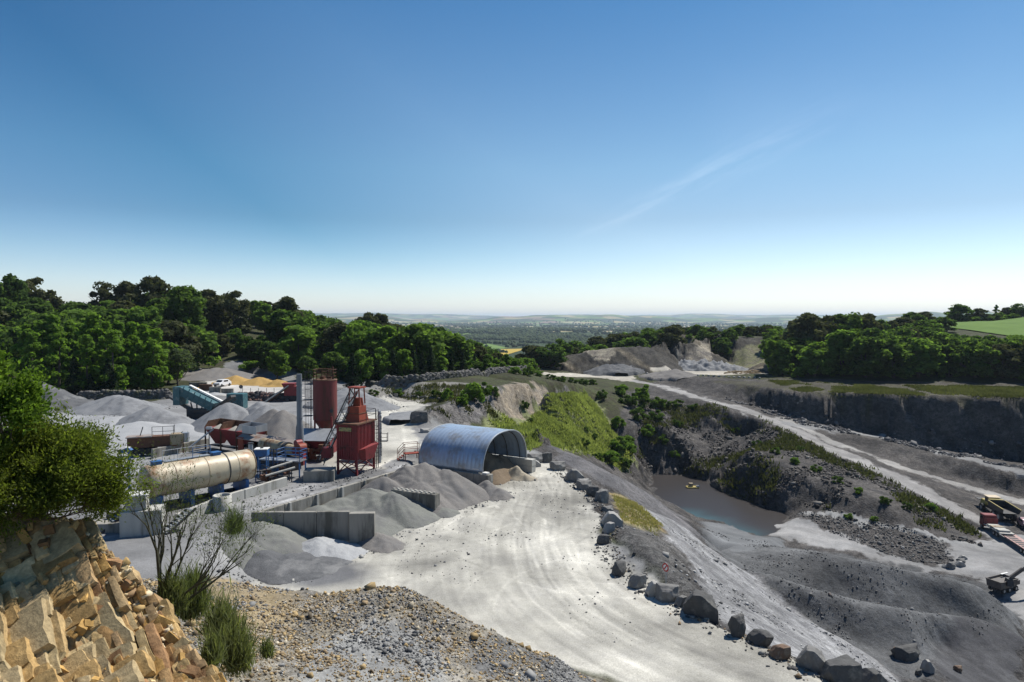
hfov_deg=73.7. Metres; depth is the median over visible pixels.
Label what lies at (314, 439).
mixer house
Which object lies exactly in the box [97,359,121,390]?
conifer tree
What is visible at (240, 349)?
broadleaf tree
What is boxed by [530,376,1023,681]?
pit slope
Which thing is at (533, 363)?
broadleaf tree
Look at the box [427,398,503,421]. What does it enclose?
spur scrub
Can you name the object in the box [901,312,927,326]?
broadleaf tree
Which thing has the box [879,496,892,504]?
bush
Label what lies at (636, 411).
bush
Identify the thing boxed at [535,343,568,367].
broadleaf tree
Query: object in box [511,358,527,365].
bush
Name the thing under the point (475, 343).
broadleaf tree
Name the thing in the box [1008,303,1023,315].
broadleaf tree
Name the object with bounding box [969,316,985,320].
bush
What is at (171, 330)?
broadleaf tree
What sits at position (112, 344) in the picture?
poplar tree
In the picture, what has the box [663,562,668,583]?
road sign
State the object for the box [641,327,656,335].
broadleaf tree
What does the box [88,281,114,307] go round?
broadleaf tree
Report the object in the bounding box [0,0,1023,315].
sky
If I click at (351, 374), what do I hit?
conifer tree
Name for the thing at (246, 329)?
broadleaf tree
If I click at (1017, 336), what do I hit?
broadleaf tree
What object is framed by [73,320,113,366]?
broadleaf tree
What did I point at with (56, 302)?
broadleaf tree
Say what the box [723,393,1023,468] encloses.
wall scree
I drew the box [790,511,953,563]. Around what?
bank scree
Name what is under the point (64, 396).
gravel heap
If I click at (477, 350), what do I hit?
broadleaf tree
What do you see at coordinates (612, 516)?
boulder
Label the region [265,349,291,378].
broadleaf tree
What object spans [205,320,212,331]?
broadleaf tree
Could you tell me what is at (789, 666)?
road edge rubble
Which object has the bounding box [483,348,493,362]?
broadleaf tree
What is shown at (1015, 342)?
broadleaf tree
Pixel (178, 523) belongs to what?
metal stair
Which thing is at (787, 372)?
bush
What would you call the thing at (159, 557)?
bare shrub
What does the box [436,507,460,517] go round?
gravel heap
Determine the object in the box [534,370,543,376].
bush
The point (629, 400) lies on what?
bush
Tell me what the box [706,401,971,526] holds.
verge scrub
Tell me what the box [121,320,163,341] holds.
broadleaf tree
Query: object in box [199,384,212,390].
block wall
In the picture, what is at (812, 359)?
broadleaf tree
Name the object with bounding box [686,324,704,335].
broadleaf tree
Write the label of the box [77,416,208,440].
gravel heap
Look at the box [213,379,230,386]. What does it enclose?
parked car
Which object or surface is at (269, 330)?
broadleaf tree
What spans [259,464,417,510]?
retaining wall
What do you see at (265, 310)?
broadleaf tree
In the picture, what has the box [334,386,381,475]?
filter tower
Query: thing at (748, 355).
grass slope
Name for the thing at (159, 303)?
broadleaf tree
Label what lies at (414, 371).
conifer tree
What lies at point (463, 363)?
conifer tree
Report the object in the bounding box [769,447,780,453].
bush
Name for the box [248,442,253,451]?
vent pipe
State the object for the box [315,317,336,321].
broadleaf tree
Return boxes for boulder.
[410,410,427,422]
[420,428,430,432]
[527,453,542,462]
[542,451,551,462]
[549,461,565,470]
[564,468,583,482]
[576,480,591,489]
[586,485,598,496]
[594,488,608,503]
[597,534,609,544]
[600,511,622,527]
[601,505,612,511]
[603,522,614,533]
[612,560,625,576]
[628,573,646,588]
[644,581,656,596]
[655,582,678,602]
[675,595,686,606]
[682,589,718,624]
[728,613,745,637]
[745,628,773,646]
[769,643,790,659]
[796,645,825,673]
[820,654,862,681]
[862,668,887,681]
[890,643,920,661]
[915,668,921,675]
[920,659,934,673]
[946,562,955,568]
[953,665,962,672]
[955,558,965,562]
[955,561,965,566]
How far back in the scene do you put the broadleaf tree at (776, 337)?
240.95 m
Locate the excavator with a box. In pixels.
[1004,567,1023,586]
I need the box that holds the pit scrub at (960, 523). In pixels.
[637,396,981,537]
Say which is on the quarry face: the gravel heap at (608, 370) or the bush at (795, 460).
the gravel heap at (608, 370)
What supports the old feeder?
on the quarry yard at (139, 552)
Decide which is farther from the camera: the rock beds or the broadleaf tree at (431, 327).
the broadleaf tree at (431, 327)
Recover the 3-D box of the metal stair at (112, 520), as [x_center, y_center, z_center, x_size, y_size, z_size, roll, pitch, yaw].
[-26.858,12.131,45.901,1.635,1.269,0.850,-2,3,-43]
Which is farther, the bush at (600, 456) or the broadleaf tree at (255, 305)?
the broadleaf tree at (255, 305)
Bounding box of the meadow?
[941,317,1023,335]
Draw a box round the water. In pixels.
[647,474,787,535]
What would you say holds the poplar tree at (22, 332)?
on the hillside
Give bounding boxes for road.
[254,463,827,681]
[542,365,767,380]
[632,379,1023,551]
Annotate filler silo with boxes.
[302,367,336,434]
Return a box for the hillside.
[2,316,1023,681]
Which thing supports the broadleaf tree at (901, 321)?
on the hillside
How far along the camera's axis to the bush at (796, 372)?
203.81 m
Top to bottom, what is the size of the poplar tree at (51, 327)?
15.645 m
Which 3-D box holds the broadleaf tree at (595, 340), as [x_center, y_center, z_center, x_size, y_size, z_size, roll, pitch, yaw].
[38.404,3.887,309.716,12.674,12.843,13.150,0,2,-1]
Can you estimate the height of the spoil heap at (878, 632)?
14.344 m
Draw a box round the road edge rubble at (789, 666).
[546,467,824,681]
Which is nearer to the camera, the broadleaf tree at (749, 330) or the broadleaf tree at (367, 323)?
the broadleaf tree at (367, 323)
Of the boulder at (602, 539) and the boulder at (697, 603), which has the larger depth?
the boulder at (602, 539)
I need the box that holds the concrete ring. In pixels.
[213,493,231,511]
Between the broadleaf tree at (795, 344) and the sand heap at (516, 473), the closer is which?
the sand heap at (516, 473)
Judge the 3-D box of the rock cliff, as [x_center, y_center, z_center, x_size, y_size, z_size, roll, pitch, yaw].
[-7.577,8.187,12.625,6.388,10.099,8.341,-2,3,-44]
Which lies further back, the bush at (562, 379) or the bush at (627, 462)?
the bush at (562, 379)
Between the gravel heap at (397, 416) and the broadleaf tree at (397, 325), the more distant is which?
the broadleaf tree at (397, 325)
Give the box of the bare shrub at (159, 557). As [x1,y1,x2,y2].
[121,432,280,600]
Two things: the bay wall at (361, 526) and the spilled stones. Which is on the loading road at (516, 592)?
the bay wall at (361, 526)
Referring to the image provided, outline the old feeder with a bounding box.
[125,424,213,456]
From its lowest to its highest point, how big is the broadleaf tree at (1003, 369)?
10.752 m
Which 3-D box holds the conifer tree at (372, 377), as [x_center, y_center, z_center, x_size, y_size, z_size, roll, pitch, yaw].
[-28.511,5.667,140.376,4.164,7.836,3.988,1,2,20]
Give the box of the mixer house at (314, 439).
[294,428,336,459]
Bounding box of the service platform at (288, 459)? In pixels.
[258,447,306,477]
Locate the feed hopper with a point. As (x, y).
(230, 431)
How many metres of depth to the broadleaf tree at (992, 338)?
211.10 m
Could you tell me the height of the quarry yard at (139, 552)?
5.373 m
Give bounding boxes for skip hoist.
[316,388,357,464]
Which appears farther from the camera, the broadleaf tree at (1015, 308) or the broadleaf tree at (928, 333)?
the broadleaf tree at (1015, 308)
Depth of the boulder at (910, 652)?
57.30 m
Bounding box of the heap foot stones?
[55,387,535,584]
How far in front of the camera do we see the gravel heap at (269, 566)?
43.01 m
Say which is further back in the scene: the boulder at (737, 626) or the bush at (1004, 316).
the bush at (1004, 316)
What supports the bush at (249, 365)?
on the quarry yard at (139, 552)
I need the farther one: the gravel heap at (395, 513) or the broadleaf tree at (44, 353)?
the broadleaf tree at (44, 353)
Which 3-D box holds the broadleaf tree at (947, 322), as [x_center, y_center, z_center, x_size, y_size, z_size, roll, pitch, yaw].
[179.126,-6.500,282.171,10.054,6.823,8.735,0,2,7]
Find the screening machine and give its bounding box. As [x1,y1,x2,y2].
[168,385,235,418]
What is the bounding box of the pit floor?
[769,517,1023,624]
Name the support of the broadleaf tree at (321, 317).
on the hillside
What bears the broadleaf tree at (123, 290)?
on the hillside
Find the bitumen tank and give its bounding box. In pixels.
[137,444,256,510]
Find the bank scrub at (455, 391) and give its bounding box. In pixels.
[380,382,466,405]
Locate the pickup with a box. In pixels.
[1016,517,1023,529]
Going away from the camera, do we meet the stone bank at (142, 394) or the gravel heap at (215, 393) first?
the stone bank at (142, 394)
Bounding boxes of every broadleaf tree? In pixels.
[0,273,29,323]
[0,302,35,324]
[0,310,10,328]
[0,324,7,357]
[0,326,25,377]
[5,317,23,328]
[16,312,41,356]
[19,297,57,313]
[21,312,80,338]
[24,277,64,308]
[43,349,64,371]
[56,301,78,313]
[60,308,102,322]
[67,302,94,310]
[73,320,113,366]
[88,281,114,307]
[91,305,134,331]
[99,300,115,307]
[106,300,137,316]
[107,335,147,359]
[109,280,139,300]
[115,308,137,322]
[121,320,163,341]
[124,305,163,328]
[127,364,151,389]
[131,275,172,307]
[145,297,171,319]
[151,319,202,355]
[157,341,189,383]
[160,348,196,385]
[161,285,207,328]
[172,324,221,370]
[200,289,229,328]
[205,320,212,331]
[208,320,228,334]
[211,294,236,327]
[215,290,251,324]
[215,334,234,355]
[225,328,244,349]
[228,317,252,339]
[234,335,255,356]
[243,300,263,327]
[243,335,267,359]
[253,303,271,333]
[255,340,278,368]
[263,309,305,335]
[263,309,319,353]
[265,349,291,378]
[269,296,304,335]
[277,325,325,368]
[287,329,319,352]
[295,355,318,378]
[300,310,313,315]
[303,314,331,333]
[313,315,328,320]
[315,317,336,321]
[315,323,328,340]
[316,322,347,352]
[319,319,344,359]
[320,351,348,380]
[334,322,375,370]
[345,349,373,384]
[353,320,371,327]
[354,312,382,323]
[356,325,402,359]
[369,347,392,378]
[371,322,381,327]
[374,313,391,325]
[387,323,404,329]
[393,324,448,368]
[394,349,413,377]
[411,323,443,361]
[435,355,447,372]
[436,326,448,330]
[436,334,479,368]
[441,330,453,350]
[467,339,486,353]
[473,346,487,361]
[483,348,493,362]
[483,354,493,363]
[491,353,502,361]
[501,353,510,364]
[515,345,536,361]
[521,357,532,369]
[528,346,548,359]
[529,358,539,371]
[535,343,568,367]
[551,338,573,354]
[566,340,589,353]
[571,348,580,353]
[578,346,590,353]
[586,336,604,346]
[591,344,607,349]
[603,333,628,347]
[612,336,650,347]
[627,331,639,337]
[637,329,658,345]
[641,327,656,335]
[654,330,662,338]
[657,325,687,347]
[671,324,686,335]
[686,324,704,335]
[692,329,714,344]
[707,326,717,333]
[712,337,732,356]
[720,328,738,339]
[730,324,744,335]
[733,326,742,335]
[742,326,755,336]
[754,326,762,335]
[758,334,782,356]
[761,339,793,369]
[762,328,781,339]
[763,325,772,332]
[779,312,829,341]
[785,337,815,365]
[796,341,836,376]
[797,341,827,373]
[820,315,843,331]
[824,329,867,375]
[827,312,864,333]
[828,337,867,362]
[834,326,901,376]
[847,328,862,332]
[858,313,883,330]
[866,334,921,378]
[877,319,890,330]
[885,320,898,329]
[887,326,907,332]
[891,327,916,362]
[894,317,914,326]
[899,337,947,377]
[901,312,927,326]
[902,320,936,332]
[903,327,920,337]
[919,311,935,320]
[919,319,944,330]
[920,330,941,340]
[921,327,945,336]
[929,332,967,369]
[935,317,957,331]
[940,336,967,368]
[943,303,973,320]
[949,338,1004,377]
[959,334,975,338]
[969,308,989,319]
[978,334,1000,343]
[979,343,1023,378]
[981,339,1004,357]
[1000,307,1015,314]
[1000,338,1023,369]
[1007,335,1023,338]
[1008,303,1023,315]
[1012,341,1023,363]
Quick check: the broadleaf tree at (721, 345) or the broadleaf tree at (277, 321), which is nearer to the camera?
the broadleaf tree at (277, 321)
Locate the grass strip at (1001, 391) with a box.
[768,379,1023,400]
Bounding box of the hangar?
[418,423,535,484]
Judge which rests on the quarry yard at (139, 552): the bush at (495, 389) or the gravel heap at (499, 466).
the gravel heap at (499, 466)
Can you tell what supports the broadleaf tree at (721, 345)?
on the quarry face
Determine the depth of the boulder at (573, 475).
67.12 m
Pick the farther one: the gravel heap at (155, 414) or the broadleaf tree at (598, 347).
the broadleaf tree at (598, 347)
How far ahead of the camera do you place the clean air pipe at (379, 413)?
67.10 m
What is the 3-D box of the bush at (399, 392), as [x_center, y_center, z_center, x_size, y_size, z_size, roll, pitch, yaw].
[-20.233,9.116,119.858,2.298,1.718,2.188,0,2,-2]
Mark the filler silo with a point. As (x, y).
(324, 399)
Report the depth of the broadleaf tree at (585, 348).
272.03 m
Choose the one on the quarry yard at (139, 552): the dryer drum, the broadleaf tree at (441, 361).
the dryer drum
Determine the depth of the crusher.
117.17 m
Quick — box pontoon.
[685,483,699,487]
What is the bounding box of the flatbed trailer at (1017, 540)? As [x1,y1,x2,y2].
[1001,534,1023,554]
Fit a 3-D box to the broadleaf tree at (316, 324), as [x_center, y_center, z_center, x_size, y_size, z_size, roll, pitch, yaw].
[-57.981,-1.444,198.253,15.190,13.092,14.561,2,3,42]
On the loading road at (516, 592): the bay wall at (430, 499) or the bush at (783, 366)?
the bay wall at (430, 499)
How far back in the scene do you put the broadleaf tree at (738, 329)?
302.75 m
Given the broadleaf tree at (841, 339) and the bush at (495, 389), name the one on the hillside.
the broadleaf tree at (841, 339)
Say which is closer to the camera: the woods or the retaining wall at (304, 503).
the retaining wall at (304, 503)
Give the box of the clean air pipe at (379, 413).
[377,411,387,462]
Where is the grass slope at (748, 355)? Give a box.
[480,343,764,469]
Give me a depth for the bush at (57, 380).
130.93 m
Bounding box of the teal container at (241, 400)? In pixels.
[226,393,247,407]
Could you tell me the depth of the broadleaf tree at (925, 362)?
192.18 m
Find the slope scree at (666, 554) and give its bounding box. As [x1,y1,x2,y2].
[618,527,895,681]
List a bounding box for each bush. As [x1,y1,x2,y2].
[0,342,60,441]
[0,399,161,551]
[37,376,63,386]
[238,360,258,369]
[368,389,379,395]
[392,388,402,395]
[430,390,441,398]
[440,388,452,400]
[456,393,468,404]
[460,382,484,402]
[466,359,478,369]
[470,359,491,370]
[479,382,493,396]
[491,386,499,396]
[492,358,509,366]
[508,366,521,373]
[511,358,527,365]
[521,400,529,408]
[522,366,534,375]
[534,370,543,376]
[545,374,555,379]
[555,376,565,381]
[568,377,578,383]
[578,378,588,384]
[581,438,590,445]
[588,379,597,384]
[592,452,602,460]
[596,389,606,398]
[602,450,619,461]
[609,436,628,449]
[611,416,625,428]
[614,384,628,394]
[618,393,638,405]
[619,457,632,467]
[623,435,634,443]
[626,443,636,453]
[629,407,646,419]
[635,384,649,396]
[638,394,657,408]
[639,424,654,436]
[647,410,664,420]
[654,397,671,407]
[658,434,668,444]
[668,450,679,456]
[671,399,683,407]
[673,419,683,426]
[687,403,697,408]
[767,366,781,375]
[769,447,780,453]
[773,362,794,373]
[779,367,793,375]
[790,457,799,464]
[791,367,806,376]
[810,464,822,471]
[831,476,843,483]
[843,513,852,518]
[854,487,862,493]
[869,516,878,521]
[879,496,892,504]
[901,502,912,509]
[923,502,937,511]
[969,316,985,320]
[980,313,1002,319]
[981,315,997,320]
[995,312,1012,319]
[1009,313,1019,318]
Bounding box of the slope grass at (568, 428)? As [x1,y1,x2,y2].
[489,387,634,472]
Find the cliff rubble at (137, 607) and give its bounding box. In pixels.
[77,519,185,647]
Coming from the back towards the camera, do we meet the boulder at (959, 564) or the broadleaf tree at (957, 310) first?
the broadleaf tree at (957, 310)
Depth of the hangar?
67.71 m
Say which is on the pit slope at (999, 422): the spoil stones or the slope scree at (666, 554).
the slope scree at (666, 554)
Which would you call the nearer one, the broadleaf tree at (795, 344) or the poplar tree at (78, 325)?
the poplar tree at (78, 325)
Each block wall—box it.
[189,382,206,386]
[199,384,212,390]
[209,387,220,392]
[221,388,233,392]
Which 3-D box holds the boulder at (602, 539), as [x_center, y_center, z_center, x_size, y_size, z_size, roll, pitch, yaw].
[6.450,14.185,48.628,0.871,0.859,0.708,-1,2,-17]
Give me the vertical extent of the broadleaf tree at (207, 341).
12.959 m
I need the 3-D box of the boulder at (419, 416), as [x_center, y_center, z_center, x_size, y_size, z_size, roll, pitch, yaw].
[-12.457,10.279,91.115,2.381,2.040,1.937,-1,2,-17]
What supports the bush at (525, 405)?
on the grass slope at (748, 355)
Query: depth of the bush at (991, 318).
329.32 m
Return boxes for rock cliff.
[0,514,180,681]
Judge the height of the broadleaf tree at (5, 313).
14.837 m
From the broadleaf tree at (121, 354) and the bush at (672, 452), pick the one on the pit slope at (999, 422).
the bush at (672, 452)
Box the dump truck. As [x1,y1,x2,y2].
[975,494,1021,521]
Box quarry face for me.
[541,334,769,374]
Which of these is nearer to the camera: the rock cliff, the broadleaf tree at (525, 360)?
the rock cliff
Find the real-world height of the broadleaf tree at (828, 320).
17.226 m
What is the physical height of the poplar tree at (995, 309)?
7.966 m
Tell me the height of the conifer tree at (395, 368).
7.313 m
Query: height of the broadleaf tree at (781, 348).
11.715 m
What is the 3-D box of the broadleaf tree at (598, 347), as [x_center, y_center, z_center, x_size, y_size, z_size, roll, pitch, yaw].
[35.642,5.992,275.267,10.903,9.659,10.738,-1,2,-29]
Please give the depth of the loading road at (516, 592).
40.49 m
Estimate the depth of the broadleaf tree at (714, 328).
296.75 m
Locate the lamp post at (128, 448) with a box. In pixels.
[121,447,132,489]
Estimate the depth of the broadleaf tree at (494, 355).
197.09 m
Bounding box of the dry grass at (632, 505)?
[612,494,662,534]
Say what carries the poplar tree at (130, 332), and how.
on the hillside
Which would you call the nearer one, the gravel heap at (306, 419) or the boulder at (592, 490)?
the boulder at (592, 490)
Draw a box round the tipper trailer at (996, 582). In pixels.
[986,572,1019,593]
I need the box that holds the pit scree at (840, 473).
[639,402,982,546]
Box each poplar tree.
[8,324,41,375]
[19,320,52,370]
[19,331,49,381]
[33,314,72,370]
[38,333,71,388]
[56,320,85,378]
[62,323,94,373]
[70,334,104,393]
[74,312,103,385]
[93,320,122,388]
[97,321,130,379]
[97,329,128,389]
[120,321,147,378]
[123,336,145,389]
[129,324,152,388]
[139,339,168,389]
[144,328,175,389]
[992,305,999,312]
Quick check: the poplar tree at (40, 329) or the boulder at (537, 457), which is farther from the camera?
the poplar tree at (40, 329)
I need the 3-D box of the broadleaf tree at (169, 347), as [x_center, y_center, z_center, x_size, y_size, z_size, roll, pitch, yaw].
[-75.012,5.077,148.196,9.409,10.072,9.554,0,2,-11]
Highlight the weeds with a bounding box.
[525,425,546,451]
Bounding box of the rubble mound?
[143,576,609,681]
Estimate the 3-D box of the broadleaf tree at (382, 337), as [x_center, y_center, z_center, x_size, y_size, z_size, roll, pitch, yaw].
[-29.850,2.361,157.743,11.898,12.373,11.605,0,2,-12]
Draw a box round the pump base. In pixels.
[94,507,122,532]
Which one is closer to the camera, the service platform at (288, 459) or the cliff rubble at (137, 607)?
the cliff rubble at (137, 607)
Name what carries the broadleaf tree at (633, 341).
on the hillside
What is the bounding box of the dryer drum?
[258,438,306,470]
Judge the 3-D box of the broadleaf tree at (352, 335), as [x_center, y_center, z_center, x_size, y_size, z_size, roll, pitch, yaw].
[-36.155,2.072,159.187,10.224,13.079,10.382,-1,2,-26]
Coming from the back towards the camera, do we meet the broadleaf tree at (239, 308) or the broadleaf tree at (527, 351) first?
the broadleaf tree at (527, 351)
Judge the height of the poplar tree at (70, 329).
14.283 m
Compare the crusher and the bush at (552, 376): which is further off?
the bush at (552, 376)
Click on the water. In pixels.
(705, 500)
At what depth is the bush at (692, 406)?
177.64 m
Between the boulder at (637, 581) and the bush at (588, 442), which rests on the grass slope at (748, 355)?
the bush at (588, 442)
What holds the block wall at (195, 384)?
on the quarry yard at (139, 552)
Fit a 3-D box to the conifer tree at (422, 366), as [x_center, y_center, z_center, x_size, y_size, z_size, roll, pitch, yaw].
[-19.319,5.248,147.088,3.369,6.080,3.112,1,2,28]
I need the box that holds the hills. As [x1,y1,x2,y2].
[315,311,998,357]
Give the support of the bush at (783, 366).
on the hillside
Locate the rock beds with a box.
[0,515,226,681]
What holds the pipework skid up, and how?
on the quarry yard at (139, 552)
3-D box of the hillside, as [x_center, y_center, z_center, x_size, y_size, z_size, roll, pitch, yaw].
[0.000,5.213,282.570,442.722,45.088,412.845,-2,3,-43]
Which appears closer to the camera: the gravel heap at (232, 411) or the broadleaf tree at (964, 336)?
the gravel heap at (232, 411)
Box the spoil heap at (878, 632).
[698,521,1023,681]
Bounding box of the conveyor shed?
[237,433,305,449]
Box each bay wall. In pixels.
[251,511,349,541]
[349,511,374,542]
[391,487,439,509]
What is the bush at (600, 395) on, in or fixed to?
on the hillside
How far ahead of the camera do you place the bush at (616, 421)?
159.45 m
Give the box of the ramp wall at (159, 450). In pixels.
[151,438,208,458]
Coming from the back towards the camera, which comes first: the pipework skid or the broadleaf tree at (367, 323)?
the broadleaf tree at (367, 323)
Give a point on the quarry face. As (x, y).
(654, 355)
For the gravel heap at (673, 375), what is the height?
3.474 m
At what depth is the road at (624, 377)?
228.63 m
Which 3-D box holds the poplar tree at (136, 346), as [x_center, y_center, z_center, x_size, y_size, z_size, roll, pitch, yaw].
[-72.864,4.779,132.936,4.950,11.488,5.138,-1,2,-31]
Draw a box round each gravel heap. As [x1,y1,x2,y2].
[33,380,93,412]
[65,395,168,415]
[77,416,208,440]
[114,406,195,425]
[181,368,264,380]
[183,368,209,376]
[191,402,248,432]
[206,391,238,394]
[221,521,313,568]
[241,401,279,421]
[243,550,352,584]
[253,409,313,439]
[302,413,334,427]
[302,537,368,560]
[303,387,399,412]
[303,488,440,536]
[357,532,405,552]
[359,462,489,513]
[382,410,416,424]
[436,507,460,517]
[478,480,512,500]
[483,451,515,484]
[583,363,644,375]
[638,369,696,380]
[678,359,747,370]
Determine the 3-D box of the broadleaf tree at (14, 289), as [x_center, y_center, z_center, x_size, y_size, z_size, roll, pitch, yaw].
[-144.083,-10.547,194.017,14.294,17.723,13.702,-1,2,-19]
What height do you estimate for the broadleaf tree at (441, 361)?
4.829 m
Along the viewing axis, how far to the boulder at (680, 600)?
37.93 m
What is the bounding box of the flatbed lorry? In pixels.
[979,513,1014,536]
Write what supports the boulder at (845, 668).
on the pit slope at (999, 422)
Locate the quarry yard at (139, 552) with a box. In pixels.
[3,360,659,583]
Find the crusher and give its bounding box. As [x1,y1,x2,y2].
[265,382,296,401]
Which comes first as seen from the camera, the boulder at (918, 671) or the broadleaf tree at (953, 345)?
the boulder at (918, 671)
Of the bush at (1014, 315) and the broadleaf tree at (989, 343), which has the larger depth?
the bush at (1014, 315)
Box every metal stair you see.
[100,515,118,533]
[163,506,196,534]
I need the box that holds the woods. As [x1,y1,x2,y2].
[345,317,890,352]
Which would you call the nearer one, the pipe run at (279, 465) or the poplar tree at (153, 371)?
the pipe run at (279, 465)
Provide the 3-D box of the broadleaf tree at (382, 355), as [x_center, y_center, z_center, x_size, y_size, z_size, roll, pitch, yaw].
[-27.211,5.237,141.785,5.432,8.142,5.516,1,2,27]
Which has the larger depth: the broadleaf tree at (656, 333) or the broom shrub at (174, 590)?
the broadleaf tree at (656, 333)
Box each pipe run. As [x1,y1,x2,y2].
[265,466,294,481]
[267,461,292,480]
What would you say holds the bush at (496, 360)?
on the hillside
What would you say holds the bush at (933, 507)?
on the pit slope at (999, 422)
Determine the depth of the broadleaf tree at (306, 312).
239.65 m
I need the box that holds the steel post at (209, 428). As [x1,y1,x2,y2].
[206,427,211,453]
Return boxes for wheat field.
[501,349,520,354]
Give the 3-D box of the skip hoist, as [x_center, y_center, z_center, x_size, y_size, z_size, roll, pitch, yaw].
[-16.154,7.882,63.052,3.811,6.971,1.208,0,2,-13]
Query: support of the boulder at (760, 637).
on the pit slope at (999, 422)
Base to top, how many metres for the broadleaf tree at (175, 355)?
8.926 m
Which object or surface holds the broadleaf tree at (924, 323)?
on the hillside
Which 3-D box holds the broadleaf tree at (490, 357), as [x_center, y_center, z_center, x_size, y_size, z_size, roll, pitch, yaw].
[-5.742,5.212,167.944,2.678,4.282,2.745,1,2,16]
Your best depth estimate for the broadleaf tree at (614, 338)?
295.74 m
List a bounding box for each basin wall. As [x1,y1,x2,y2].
[174,499,212,523]
[231,477,286,502]
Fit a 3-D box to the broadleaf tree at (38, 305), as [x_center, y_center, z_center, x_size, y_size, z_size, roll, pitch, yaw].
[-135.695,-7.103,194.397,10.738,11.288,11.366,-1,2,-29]
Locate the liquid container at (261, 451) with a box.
[254,447,269,481]
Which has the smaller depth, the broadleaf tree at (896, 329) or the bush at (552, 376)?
the bush at (552, 376)
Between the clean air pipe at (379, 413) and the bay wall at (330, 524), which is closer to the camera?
the bay wall at (330, 524)
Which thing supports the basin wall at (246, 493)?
on the quarry yard at (139, 552)
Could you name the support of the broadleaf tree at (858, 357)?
on the hillside
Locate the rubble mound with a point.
(322, 676)
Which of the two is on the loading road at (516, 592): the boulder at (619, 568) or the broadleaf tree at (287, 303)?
the boulder at (619, 568)
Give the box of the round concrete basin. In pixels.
[303,467,335,481]
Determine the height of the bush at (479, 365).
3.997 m
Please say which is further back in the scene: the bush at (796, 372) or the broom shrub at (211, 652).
the bush at (796, 372)
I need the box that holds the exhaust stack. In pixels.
[296,374,305,465]
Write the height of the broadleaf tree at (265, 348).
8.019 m
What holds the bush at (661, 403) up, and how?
on the pit slope at (999, 422)
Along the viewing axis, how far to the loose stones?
25.13 m
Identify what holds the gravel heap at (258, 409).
on the quarry yard at (139, 552)
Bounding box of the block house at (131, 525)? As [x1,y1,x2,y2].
[119,490,165,537]
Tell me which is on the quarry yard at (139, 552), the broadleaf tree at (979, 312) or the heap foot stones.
the heap foot stones
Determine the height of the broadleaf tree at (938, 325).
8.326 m
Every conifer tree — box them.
[61,356,82,394]
[84,374,97,390]
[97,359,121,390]
[342,353,361,388]
[364,350,381,383]
[387,349,401,376]
[409,350,420,375]
[417,352,427,374]
[426,347,437,372]
[447,356,454,370]
[458,351,467,370]
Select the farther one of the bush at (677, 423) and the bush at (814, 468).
the bush at (677, 423)
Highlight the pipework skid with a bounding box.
[256,449,288,481]
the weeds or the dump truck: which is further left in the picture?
the weeds
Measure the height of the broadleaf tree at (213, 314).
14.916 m
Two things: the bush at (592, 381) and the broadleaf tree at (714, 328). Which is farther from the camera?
the broadleaf tree at (714, 328)
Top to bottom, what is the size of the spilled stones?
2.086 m
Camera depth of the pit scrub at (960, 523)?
142.10 m
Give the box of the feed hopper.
[204,418,266,452]
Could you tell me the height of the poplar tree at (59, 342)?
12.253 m
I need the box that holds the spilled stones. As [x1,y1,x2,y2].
[197,440,634,642]
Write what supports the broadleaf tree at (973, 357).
on the hillside
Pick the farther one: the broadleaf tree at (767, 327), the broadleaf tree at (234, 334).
the broadleaf tree at (767, 327)
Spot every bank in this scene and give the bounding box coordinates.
[76,388,172,399]
[236,391,290,401]
[365,365,526,387]
[365,380,569,425]
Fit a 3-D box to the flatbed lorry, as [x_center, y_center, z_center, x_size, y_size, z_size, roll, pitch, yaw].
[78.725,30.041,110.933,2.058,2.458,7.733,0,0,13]
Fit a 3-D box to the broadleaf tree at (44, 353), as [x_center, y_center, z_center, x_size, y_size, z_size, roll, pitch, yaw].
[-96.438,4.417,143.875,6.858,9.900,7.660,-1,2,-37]
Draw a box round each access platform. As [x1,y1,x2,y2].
[344,446,381,461]
[397,442,418,459]
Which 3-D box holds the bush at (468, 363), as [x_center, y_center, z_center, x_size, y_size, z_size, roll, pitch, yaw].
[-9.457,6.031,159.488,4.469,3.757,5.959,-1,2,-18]
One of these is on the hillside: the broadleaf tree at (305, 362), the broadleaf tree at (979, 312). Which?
the broadleaf tree at (979, 312)
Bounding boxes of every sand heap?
[211,375,249,384]
[239,377,272,385]
[259,379,286,386]
[508,466,537,480]
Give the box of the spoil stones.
[707,529,1006,672]
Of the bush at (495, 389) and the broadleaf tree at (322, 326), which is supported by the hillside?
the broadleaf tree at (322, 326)
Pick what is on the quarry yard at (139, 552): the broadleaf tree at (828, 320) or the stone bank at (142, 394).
the stone bank at (142, 394)
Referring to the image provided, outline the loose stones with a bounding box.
[142,578,601,681]
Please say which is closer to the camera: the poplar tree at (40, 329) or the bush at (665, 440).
the poplar tree at (40, 329)
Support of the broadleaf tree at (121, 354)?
on the hillside
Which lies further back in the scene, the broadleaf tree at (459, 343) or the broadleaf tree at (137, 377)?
the broadleaf tree at (459, 343)
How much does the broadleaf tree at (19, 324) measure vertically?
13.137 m
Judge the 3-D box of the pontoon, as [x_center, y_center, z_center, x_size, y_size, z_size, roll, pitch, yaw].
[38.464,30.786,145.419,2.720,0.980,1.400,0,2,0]
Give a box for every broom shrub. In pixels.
[147,556,194,615]
[162,548,219,623]
[186,574,253,645]
[196,619,232,666]
[212,604,270,680]
[216,495,251,535]
[256,633,278,660]

